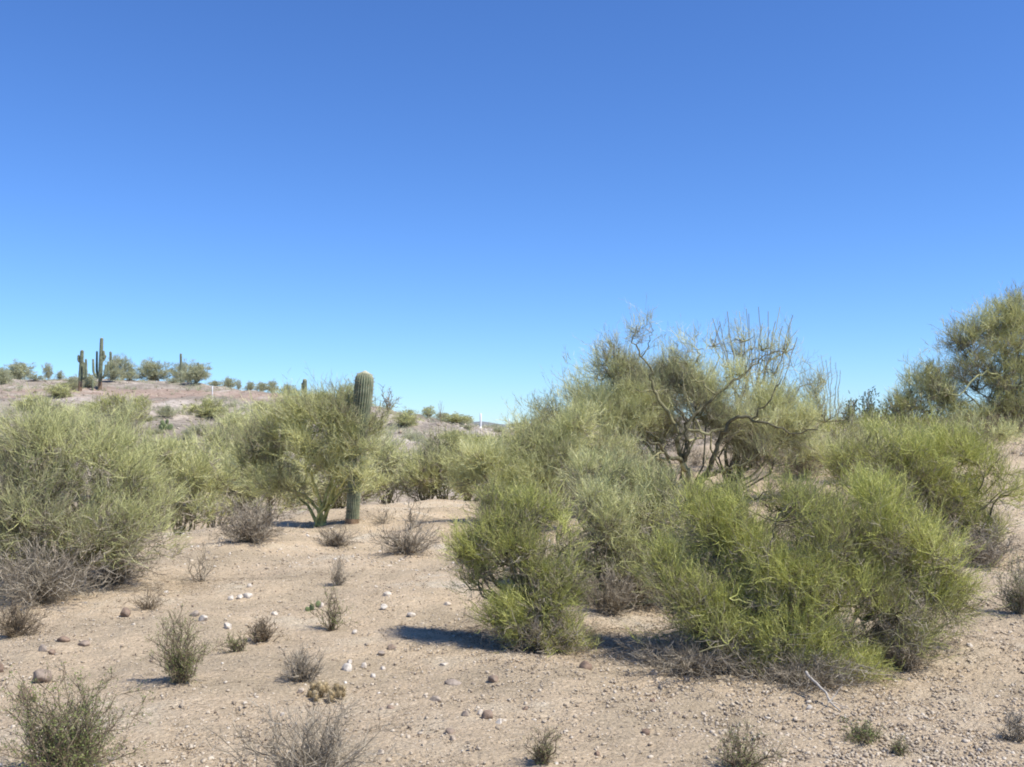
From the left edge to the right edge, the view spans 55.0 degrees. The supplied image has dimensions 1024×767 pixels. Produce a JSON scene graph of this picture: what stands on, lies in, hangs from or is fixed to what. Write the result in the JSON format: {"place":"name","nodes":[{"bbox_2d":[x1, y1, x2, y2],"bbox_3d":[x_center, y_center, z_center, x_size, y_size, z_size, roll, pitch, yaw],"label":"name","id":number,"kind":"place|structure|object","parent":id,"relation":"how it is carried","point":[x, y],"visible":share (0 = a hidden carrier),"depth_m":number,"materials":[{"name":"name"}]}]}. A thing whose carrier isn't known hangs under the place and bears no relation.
{"place":"outdoors","nodes":[
{"label":"outdoors","id":0,"kind":"place"},
{"bbox_2d":[0,378,1023,766],"bbox_3d":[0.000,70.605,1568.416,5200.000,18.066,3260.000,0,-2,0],"label":"ground","id":1,"kind":"structure","parent":0,"point":[232,666],"depth_m":8.17,"materials":[{"name":"soil"}]},
{"bbox_2d":[0,364,14,383],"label":"hill shrub","id":2,"kind":"object","parent":1,"relation":"on","point":[4,377],"visible":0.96,"depth_m":87.91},
{"bbox_2d":[0,359,36,379],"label":"hill shrub","id":3,"kind":"object","parent":1,"relation":"on","point":[15,369],"visible":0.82,"depth_m":104.55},
{"bbox_2d":[0,398,56,455],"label":"palo verde","id":4,"kind":"object","parent":1,"relation":"on","point":[16,418],"visible":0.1,"depth_m":39.97,"materials":[{"name":"green plant"}]},
{"bbox_2d":[0,594,63,637],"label":"dry shrub","id":5,"kind":"object","parent":1,"relation":"on","point":[15,627],"visible":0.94,"depth_m":9.37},
{"bbox_2d":[11,391,54,410],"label":"hill shrub","id":6,"kind":"object","parent":1,"relation":"on","point":[26,400],"visible":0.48,"depth_m":63.53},
{"bbox_2d":[32,669,52,682],"bbox_3d":[-3.697,2.317,7.756,0.130,0.141,0.138,2,-3,-42],"label":"rock","id":7,"kind":"object","parent":1,"relation":"on","point":[40,675],"visible":0.74,"depth_m":7.71,"materials":[{"name":"stone"}]},
{"bbox_2d":[42,362,53,378],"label":"hill shrub","id":8,"kind":"object","parent":1,"relation":"on","point":[48,373],"visible":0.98,"depth_m":107.83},
{"bbox_2d":[16,397,99,433],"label":"palo verde","id":9,"kind":"object","parent":1,"relation":"on","point":[59,409],"visible":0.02,"depth_m":51.87,"materials":[{"name":"green plant"}]},
{"bbox_2d":[40,379,78,396],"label":"hill shrub","id":10,"kind":"object","parent":1,"relation":"on","point":[58,389],"visible":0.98,"depth_m":75.81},
{"bbox_2d":[0,529,127,609],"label":"dry shrub","id":11,"kind":"object","parent":1,"relation":"on","point":[40,585],"visible":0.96,"depth_m":10.72,"materials":[{"name":"plant"}]},
{"bbox_2d":[63,374,84,389],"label":"hill shrub","id":12,"kind":"object","parent":1,"relation":"on","point":[74,381],"visible":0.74,"depth_m":85.11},
{"bbox_2d":[0,655,152,766],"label":"green shrub","id":13,"kind":"object","parent":1,"relation":"on","point":[69,748],"visible":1,"depth_m":5.47,"materials":[{"name":"green plant"}]},
{"bbox_2d":[77,350,87,390],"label":"saguaro cactus","id":14,"kind":"object","parent":1,"relation":"on","point":[82,374],"visible":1,"depth_m":82.38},
{"bbox_2d":[82,373,97,387],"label":"hill shrub","id":15,"kind":"object","parent":1,"relation":"on","point":[88,381],"visible":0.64,"depth_m":92.11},
{"bbox_2d":[72,396,115,414],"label":"hill shrub","id":16,"kind":"object","parent":1,"relation":"on","point":[90,407],"visible":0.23,"depth_m":62.97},
{"bbox_2d":[40,392,155,492],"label":"palo verde","id":17,"kind":"object","parent":1,"relation":"on","point":[132,411],"visible":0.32,"depth_m":37.81,"materials":[{"name":"green plant"}]},
{"bbox_2d":[92,338,108,389],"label":"saguaro cactus","id":18,"kind":"object","parent":1,"relation":"on","point":[99,375],"visible":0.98,"depth_m":90.65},
{"bbox_2d":[0,366,204,595],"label":"palo verde","id":19,"kind":"object","parent":1,"relation":"on","point":[27,510],"visible":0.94,"depth_m":11.83,"materials":[{"name":"green plant"}]},
{"bbox_2d":[103,356,124,380],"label":"hill shrub","id":20,"kind":"object","parent":1,"relation":"on","point":[114,372],"visible":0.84,"depth_m":100.07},
{"bbox_2d":[107,354,134,379],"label":"hill shrub","id":21,"kind":"object","parent":1,"relation":"on","point":[126,362],"visible":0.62,"depth_m":107.92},
{"bbox_2d":[90,390,157,428],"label":"palo verde","id":22,"kind":"object","parent":1,"relation":"on","point":[110,398],"visible":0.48,"depth_m":55.84,"materials":[{"name":"green plant"}]},
{"bbox_2d":[88,545,161,584],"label":"dry shrub","id":23,"kind":"object","parent":1,"relation":"on","point":[121,578],"visible":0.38,"depth_m":12.34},
{"bbox_2d":[121,369,138,379],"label":"hill shrub","id":24,"kind":"object","parent":1,"relation":"on","point":[130,375],"visible":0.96,"depth_m":106.14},
{"bbox_2d":[131,393,154,408],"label":"hill shrub","id":25,"kind":"object","parent":1,"relation":"on","point":[144,397],"visible":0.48,"depth_m":69.93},
{"bbox_2d":[118,588,168,610],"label":"dry shrub","id":26,"kind":"object","parent":1,"relation":"on","point":[146,606],"visible":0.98,"depth_m":10.49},
{"bbox_2d":[100,418,201,530],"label":"palo verde","id":27,"kind":"object","parent":1,"relation":"on","point":[128,431],"visible":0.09,"depth_m":32.93,"materials":[{"name":"green plant"}]},
{"bbox_2d":[128,356,175,380],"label":"hill shrub","id":28,"kind":"object","parent":1,"relation":"on","point":[154,373],"visible":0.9,"depth_m":110.03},
{"bbox_2d":[158,419,172,429],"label":"prickly pear","id":29,"kind":"object","parent":1,"relation":"on","point":[162,425],"visible":0.88,"depth_m":57.52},
{"bbox_2d":[154,404,176,416],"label":"hill shrub","id":30,"kind":"object","parent":1,"relation":"on","point":[166,411],"visible":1,"depth_m":66.36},
{"bbox_2d":[170,358,193,381],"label":"hill shrub","id":31,"kind":"object","parent":1,"relation":"on","point":[177,369],"visible":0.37,"depth_m":110.76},
{"bbox_2d":[138,600,231,683],"bbox_3d":[-2.526,1.975,7.530,0.692,0.670,0.580,-2,-3,39],"label":"green shrub","id":32,"kind":"object","parent":1,"relation":"on","point":[180,669],"visible":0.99,"depth_m":7.45,"materials":[{"name":"green plant"}]},
{"bbox_2d":[126,428,250,534],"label":"palo verde","id":33,"kind":"object","parent":1,"relation":"on","point":[205,481],"visible":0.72,"depth_m":22.77,"materials":[{"name":"green plant"}]},
{"bbox_2d":[177,359,212,382],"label":"hill shrub","id":34,"kind":"object","parent":1,"relation":"on","point":[195,375],"visible":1,"depth_m":101.48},
{"bbox_2d":[183,541,216,581],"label":"dry shrub","id":35,"kind":"object","parent":1,"relation":"on","point":[201,575],"visible":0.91,"depth_m":12.90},
{"bbox_2d":[178,394,228,417],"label":"hill shrub","id":36,"kind":"object","parent":1,"relation":"on","point":[205,410],"visible":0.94,"depth_m":68.64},
{"bbox_2d":[168,417,286,527],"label":"palo verde","id":37,"kind":"object","parent":1,"relation":"on","point":[220,439],"visible":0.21,"depth_m":26.85,"materials":[{"name":"green plant"}]},
{"bbox_2d":[220,376,236,386],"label":"hill shrub","id":38,"kind":"object","parent":1,"relation":"on","point":[228,382],"visible":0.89,"depth_m":106.24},
{"bbox_2d":[182,393,289,516],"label":"palo verde","id":39,"kind":"object","parent":1,"relation":"on","point":[220,419],"visible":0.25,"depth_m":35.81,"materials":[{"name":"green plant"}]},
{"bbox_2d":[214,631,261,653],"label":"green shrub","id":40,"kind":"object","parent":1,"relation":"on","point":[234,646],"visible":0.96,"depth_m":8.70,"materials":[{"name":"green plant"}]},
{"bbox_2d":[189,492,302,546],"bbox_3d":[-4.268,2.210,16.059,1.755,1.027,1.975,1,-3,-31],"label":"dry shrub","id":41,"kind":"object","parent":1,"relation":"on","point":[254,529],"visible":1,"depth_m":15.91,"materials":[{"name":"plant"}]},
{"bbox_2d":[3,379,512,461],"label":"hill stones","id":42,"kind":"object","parent":1,"relation":"on","point":[480,429],"visible":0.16,"depth_m":80.72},
{"bbox_2d":[237,614,285,642],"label":"dry shrub","id":43,"kind":"object","parent":1,"relation":"on","point":[263,631],"visible":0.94,"depth_m":9.19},
{"bbox_2d":[209,441,323,520],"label":"palo verde","id":44,"kind":"object","parent":1,"relation":"on","point":[245,496],"visible":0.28,"depth_m":24.69,"materials":[{"name":"green plant"}]},
{"bbox_2d":[266,379,278,392],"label":"hill shrub","id":45,"kind":"object","parent":1,"relation":"on","point":[269,388],"visible":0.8,"depth_m":107.80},
{"bbox_2d":[0,375,545,464],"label":"scrub","id":46,"kind":"object","parent":1,"relation":"on","point":[247,407],"visible":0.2,"depth_m":78.67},
{"bbox_2d":[275,643,328,683],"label":"dry shrub","id":47,"kind":"object","parent":1,"relation":"on","point":[304,668],"visible":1,"depth_m":7.65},
{"bbox_2d":[207,361,398,527],"bbox_3d":[-4.192,1.183,19.863,3.984,3.483,2.625,0,-2,0],"label":"palo verde","id":48,"kind":"object","parent":1,"relation":"on","point":[334,413],"visible":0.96,"depth_m":19.55,"materials":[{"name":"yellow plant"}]},
{"bbox_2d":[194,681,420,766],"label":"dry shrub","id":49,"kind":"object","parent":1,"relation":"on","point":[310,758],"visible":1,"depth_m":5.49,"materials":[{"name":"plant"}]},
{"bbox_2d":[304,680,347,703],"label":"cholla cactus","id":50,"kind":"object","parent":1,"relation":"on","point":[323,688],"visible":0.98,"depth_m":7.22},
{"bbox_2d":[307,583,364,630],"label":"green shrub","id":51,"kind":"object","parent":1,"relation":"on","point":[333,617],"visible":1,"depth_m":9.73,"materials":[{"name":"green plant"}]},
{"bbox_2d":[322,555,353,585],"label":"dry shrub","id":52,"kind":"object","parent":1,"relation":"on","point":[337,577],"visible":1,"depth_m":12.21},
{"bbox_2d":[312,526,364,547],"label":"dry shrub","id":53,"kind":"object","parent":1,"relation":"on","point":[336,539],"visible":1,"depth_m":16.61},
{"bbox_2d":[300,434,399,509],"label":"palo verde","id":54,"kind":"object","parent":1,"relation":"on","point":[377,487],"visible":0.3,"depth_m":26.86,"materials":[{"name":"green plant"}]},
{"bbox_2d":[344,371,374,523],"bbox_3d":[-3.032,1.352,19.576,0.627,3.230,0.460,0,-2,0],"label":"saguaro cactus","id":55,"kind":"object","parent":1,"relation":"on","point":[364,389],"visible":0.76,"depth_m":19.46,"materials":[{"name":"plant"}]},
{"bbox_2d":[362,501,393,523],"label":"dry shrub","id":56,"kind":"object","parent":1,"relation":"on","point":[383,517],"visible":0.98,"depth_m":19.69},
{"bbox_2d":[363,421,418,504],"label":"palo verde","id":57,"kind":"object","parent":1,"relation":"on","point":[390,448],"visible":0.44,"depth_m":30.73,"materials":[{"name":"green plant"}]},
{"bbox_2d":[379,384,402,412],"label":"bare tree","id":58,"kind":"object","parent":1,"relation":"on","point":[388,404],"visible":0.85,"depth_m":87.53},
{"bbox_2d":[365,521,443,557],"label":"dry shrub","id":59,"kind":"object","parent":1,"relation":"on","point":[405,545],"visible":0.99,"depth_m":15.81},
{"bbox_2d":[390,406,423,427],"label":"hill shrub","id":60,"kind":"object","parent":1,"relation":"on","point":[404,418],"visible":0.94,"depth_m":71.55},
{"bbox_2d":[397,495,430,529],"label":"dry shrub","id":61,"kind":"object","parent":1,"relation":"on","point":[410,514],"visible":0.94,"depth_m":18.65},
{"bbox_2d":[401,432,426,439],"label":"hill shrub","id":62,"kind":"object","parent":1,"relation":"on","point":[418,437],"visible":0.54,"depth_m":63.00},
{"bbox_2d":[376,422,467,502],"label":"palo verde","id":63,"kind":"object","parent":1,"relation":"on","point":[407,490],"visible":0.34,"depth_m":28.77,"materials":[{"name":"green plant"}]},
{"bbox_2d":[421,405,438,416],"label":"hill shrub","id":64,"kind":"object","parent":1,"relation":"on","point":[429,411],"visible":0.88,"depth_m":101.20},
{"bbox_2d":[392,441,493,499],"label":"palo verde","id":65,"kind":"object","parent":1,"relation":"on","point":[430,464],"visible":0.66,"depth_m":27.76,"materials":[{"name":"green plant"}]},
{"bbox_2d":[444,679,461,684],"bbox_3d":[-0.459,2.337,7.670,0.128,0.058,0.115,1,-3,-22],"label":"rock","id":66,"kind":"object","parent":1,"relation":"on","point":[452,682],"visible":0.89,"depth_m":7.65,"materials":[{"name":"stone"}]},
{"bbox_2d":[436,428,470,440],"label":"hill shrub","id":67,"kind":"object","parent":1,"relation":"on","point":[463,435],"visible":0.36,"depth_m":63.57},
{"bbox_2d":[440,411,475,422],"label":"hill shrub","id":68,"kind":"object","parent":1,"relation":"on","point":[453,418],"visible":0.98,"depth_m":91.85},
{"bbox_2d":[481,710,492,718],"bbox_3d":[-0.170,2.255,6.670,0.076,0.083,0.058,1,-3,-20],"label":"rock","id":69,"kind":"object","parent":1,"relation":"on","point":[486,714],"visible":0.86,"depth_m":6.65,"materials":[{"name":"stone"}]},
{"bbox_2d":[434,413,548,501],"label":"palo verde","id":70,"kind":"object","parent":1,"relation":"on","point":[476,440],"visible":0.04,"depth_m":29.81,"materials":[{"name":"green plant"}]},
{"bbox_2d":[0,512,1023,713],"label":"leaf litter","id":71,"kind":"object","parent":1,"relation":"on","point":[466,627],"visible":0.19,"depth_m":9.49,"materials":[{"name":"plant"}]},
{"bbox_2d":[418,392,612,517],"bbox_3d":[0.053,1.497,19.425,4.059,2.880,2.798,0,-2,0],"label":"palo verde","id":72,"kind":"object","parent":1,"relation":"on","point":[480,460],"visible":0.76,"depth_m":19.20,"materials":[{"name":"green plant"}]},
{"bbox_2d":[427,463,605,658],"bbox_3d":[0.075,1.658,9.114,1.881,1.841,1.356,-2,-3,39],"label":"palo verde","id":73,"kind":"object","parent":1,"relation":"on","point":[539,587],"visible":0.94,"depth_m":8.95,"materials":[{"name":"green plant"}]},
{"bbox_2d":[10,481,1023,766],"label":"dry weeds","id":74,"kind":"object","parent":1,"relation":"on","point":[410,695],"visible":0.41,"depth_m":7.52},
{"bbox_2d":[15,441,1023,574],"bbox_3d":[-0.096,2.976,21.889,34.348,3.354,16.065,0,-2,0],"label":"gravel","id":75,"kind":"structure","parent":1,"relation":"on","point":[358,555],"depth_m":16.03,"materials":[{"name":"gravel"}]},
{"bbox_2d":[474,602,596,657],"bbox_3d":[0.277,2.197,8.681,0.908,0.573,1.222,1,-3,-26],"label":"dry shrub","id":76,"kind":"object","parent":1,"relation":"on","point":[537,635],"visible":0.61,"depth_m":8.61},
{"bbox_2d":[519,724,564,765],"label":"green shrub","id":77,"kind":"object","parent":1,"relation":"on","point":[543,753],"visible":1,"depth_m":5.78,"materials":[{"name":"green plant"}]},
{"bbox_2d":[492,346,646,457],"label":"palo verde","id":78,"kind":"object","parent":1,"relation":"on","point":[536,410],"visible":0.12,"depth_m":28.86,"materials":[{"name":"green plant"}]},
{"bbox_2d":[579,660,591,669],"bbox_3d":[0.595,2.296,7.984,0.099,0.091,0.099,1,-3,-16],"label":"rock","id":79,"kind":"object","parent":1,"relation":"on","point":[585,664],"visible":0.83,"depth_m":7.96,"materials":[{"name":"stone"}]},
{"bbox_2d":[512,400,677,508],"bbox_3d":[1.965,1.721,24.001,4.268,2.902,2.603,0,-2,0],"label":"palo verde","id":80,"kind":"object","parent":1,"relation":"on","point":[673,465],"visible":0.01,"depth_m":23.98,"materials":[{"name":"green plant"}]},
{"bbox_2d":[573,557,649,617],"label":"dry shrub","id":81,"kind":"object","parent":1,"relation":"on","point":[612,600],"visible":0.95,"depth_m":10.48,"materials":[{"name":"plant"}]},
{"bbox_2d":[534,428,709,611],"bbox_3d":[1.316,1.679,11.610,2.487,2.461,2.359,-1,-3,24],"label":"palo verde","id":82,"kind":"object","parent":1,"relation":"on","point":[609,494],"visible":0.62,"depth_m":11.36,"materials":[{"name":"green plant"}]},
{"bbox_2d":[612,624,782,694],"bbox_3d":[1.483,2.243,7.997,1.441,0.483,1.677,0,-2,0],"label":"dry shrub","id":83,"kind":"object","parent":1,"relation":"on","point":[685,662],"visible":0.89,"depth_m":7.87,"materials":[{"name":"plant"}]},
{"bbox_2d":[548,297,908,509],"bbox_3d":[4.801,0.516,22.437,8.442,5.014,4.119,0,-2,0],"label":"palo verde","id":84,"kind":"object","parent":1,"relation":"on","point":[638,399],"visible":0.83,"depth_m":22.12,"materials":[{"name":"green plant"}]},
{"bbox_2d":[703,718,787,766],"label":"green shrub","id":85,"kind":"object","parent":1,"relation":"on","point":[744,760],"visible":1,"depth_m":5.74,"materials":[{"name":"green plant"}]},
{"bbox_2d":[712,307,797,468],"bbox_3d":[6.834,0.104,27.625,2.457,4.590,1.228,0,-2,0],"label":"ocotillo","id":86,"kind":"object","parent":1,"relation":"on","point":[726,354],"visible":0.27,"depth_m":27.73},
{"bbox_2d":[696,303,832,489],"bbox_3d":[6.407,0.370,24.767,3.748,4.905,2.726,1,-3,-13],"label":"palo verde","id":87,"kind":"object","parent":1,"relation":"on","point":[741,343],"visible":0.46,"depth_m":24.83,"materials":[{"name":"green plant"}]},
{"bbox_2d":[755,425,846,477],"bbox_3d":[7.498,1.720,25.247,3.199,1.636,3.372,1,-3,-27],"label":"dry shrub","id":88,"kind":"object","parent":1,"relation":"on","point":[797,471],"visible":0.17,"depth_m":25.24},
{"bbox_2d":[718,643,899,701],"bbox_3d":[2.312,2.275,7.746,1.380,0.468,1.368,2,-3,-38],"label":"dry shrub","id":89,"kind":"object","parent":1,"relation":"on","point":[796,677],"visible":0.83,"depth_m":7.59,"materials":[{"name":"plant"}]},
{"bbox_2d":[615,440,1010,686],"bbox_3d":[2.621,1.606,8.574,3.549,2.269,2.332,0,-2,0],"label":"palo verde","id":90,"kind":"object","parent":1,"relation":"on","point":[766,583],"visible":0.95,"depth_m":8.36,"materials":[{"name":"green plant"}]},
{"bbox_2d":[811,356,840,448],"bbox_3d":[9.240,0.608,29.008,0.998,2.964,0.646,0,-2,0],"label":"ocotillo","id":91,"kind":"object","parent":1,"relation":"on","point":[830,391],"visible":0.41,"depth_m":29.05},
{"bbox_2d":[805,671,849,711],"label":"dead branch","id":92,"kind":"object","parent":1,"relation":"on","point":[817,684],"visible":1,"depth_m":7.12,"materials":[{"name":"grey wood"}]},
{"bbox_2d":[633,412,1023,484],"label":"bank scrub","id":93,"kind":"object","parent":1,"relation":"on","point":[695,457],"visible":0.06,"depth_m":29.71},
{"bbox_2d":[836,390,862,431],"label":"creosote bush","id":94,"kind":"object","parent":1,"relation":"on","point":[852,407],"visible":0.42,"depth_m":33.91,"materials":[{"name":"green plant"}]},
{"bbox_2d":[835,716,888,747],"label":"green shrub","id":95,"kind":"object","parent":1,"relation":"on","point":[866,733],"visible":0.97,"depth_m":6.35,"materials":[{"name":"green plant"}]},
{"bbox_2d":[776,399,952,450],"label":"palo verde","id":96,"kind":"object","parent":1,"relation":"on","point":[854,423],"visible":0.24,"depth_m":27.98,"materials":[{"name":"green plant"}]},
{"bbox_2d":[853,386,885,421],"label":"creosote bush","id":97,"kind":"object","parent":1,"relation":"on","point":[866,401],"visible":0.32,"depth_m":34.97,"materials":[{"name":"green plant"}]},
{"bbox_2d":[873,393,907,427],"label":"creosote bush","id":98,"kind":"object","parent":1,"relation":"on","point":[885,410],"visible":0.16,"depth_m":33.94,"materials":[{"name":"green plant"}]},
{"bbox_2d":[888,732,910,755],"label":"green shrub","id":99,"kind":"object","parent":1,"relation":"on","point":[898,749],"visible":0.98,"depth_m":6.11,"materials":[{"name":"green plant"}]},
{"bbox_2d":[854,615,950,672],"bbox_3d":[3.303,2.187,8.239,0.820,0.551,0.768,2,-3,-40],"label":"dry shrub","id":100,"kind":"object","parent":1,"relation":"on","point":[909,657],"visible":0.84,"depth_m":8.17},
{"bbox_2d":[810,406,1023,555],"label":"palo verde","id":101,"kind":"object","parent":1,"relation":"on","point":[932,459],"visible":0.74,"depth_m":14.64,"materials":[{"name":"green plant"}]},
{"bbox_2d":[903,388,942,431],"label":"creosote bush","id":102,"kind":"object","parent":1,"relation":"on","point":[937,413],"visible":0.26,"depth_m":32.78,"materials":[{"name":"green plant"}]},
{"bbox_2d":[826,392,1023,472],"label":"palo verde","id":103,"kind":"object","parent":1,"relation":"on","point":[1009,429],"visible":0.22,"depth_m":23.77,"materials":[{"name":"green plant"}]},
{"bbox_2d":[878,279,1023,432],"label":"palo verde","id":104,"kind":"object","parent":1,"relation":"on","point":[1009,315],"visible":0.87,"depth_m":32.78,"materials":[{"name":"green plant"}]},
{"bbox_2d":[919,409,1023,436],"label":"dry shrub","id":105,"kind":"object","parent":1,"relation":"on","point":[989,418],"visible":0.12,"depth_m":30.54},
{"bbox_2d":[942,515,1023,569],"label":"dry shrub","id":106,"kind":"object","parent":1,"relation":"on","point":[987,554],"visible":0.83,"depth_m":13.94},
{"bbox_2d":[973,548,1023,614],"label":"green shrub","id":107,"kind":"object","parent":1,"relation":"on","point":[1018,606],"visible":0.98,"depth_m":10.23,"materials":[{"name":"green plant"}]},
{"bbox_2d":[987,707,1023,743],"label":"dry shrub","id":108,"kind":"object","parent":1,"relation":"on","point":[1018,734],"visible":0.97,"depth_m":6.35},
{"bbox_2d":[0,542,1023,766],"bbox_3d":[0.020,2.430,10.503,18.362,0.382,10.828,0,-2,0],"label":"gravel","id":109,"kind":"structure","parent":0,"point":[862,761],"depth_m":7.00,"materials":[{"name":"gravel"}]},
{"bbox_2d":[0,479,1023,766],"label":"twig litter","id":110,"kind":"object","parent":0,"point":[474,685],"visible":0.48,"depth_m":7.20,"materials":[{"name":"wood"}]},
{"bbox_2d":[0,0,1023,423],"label":"sky","id":111,"kind":"structure","parent":0,"point":[434,200],"materials":[{"name":"blue"}]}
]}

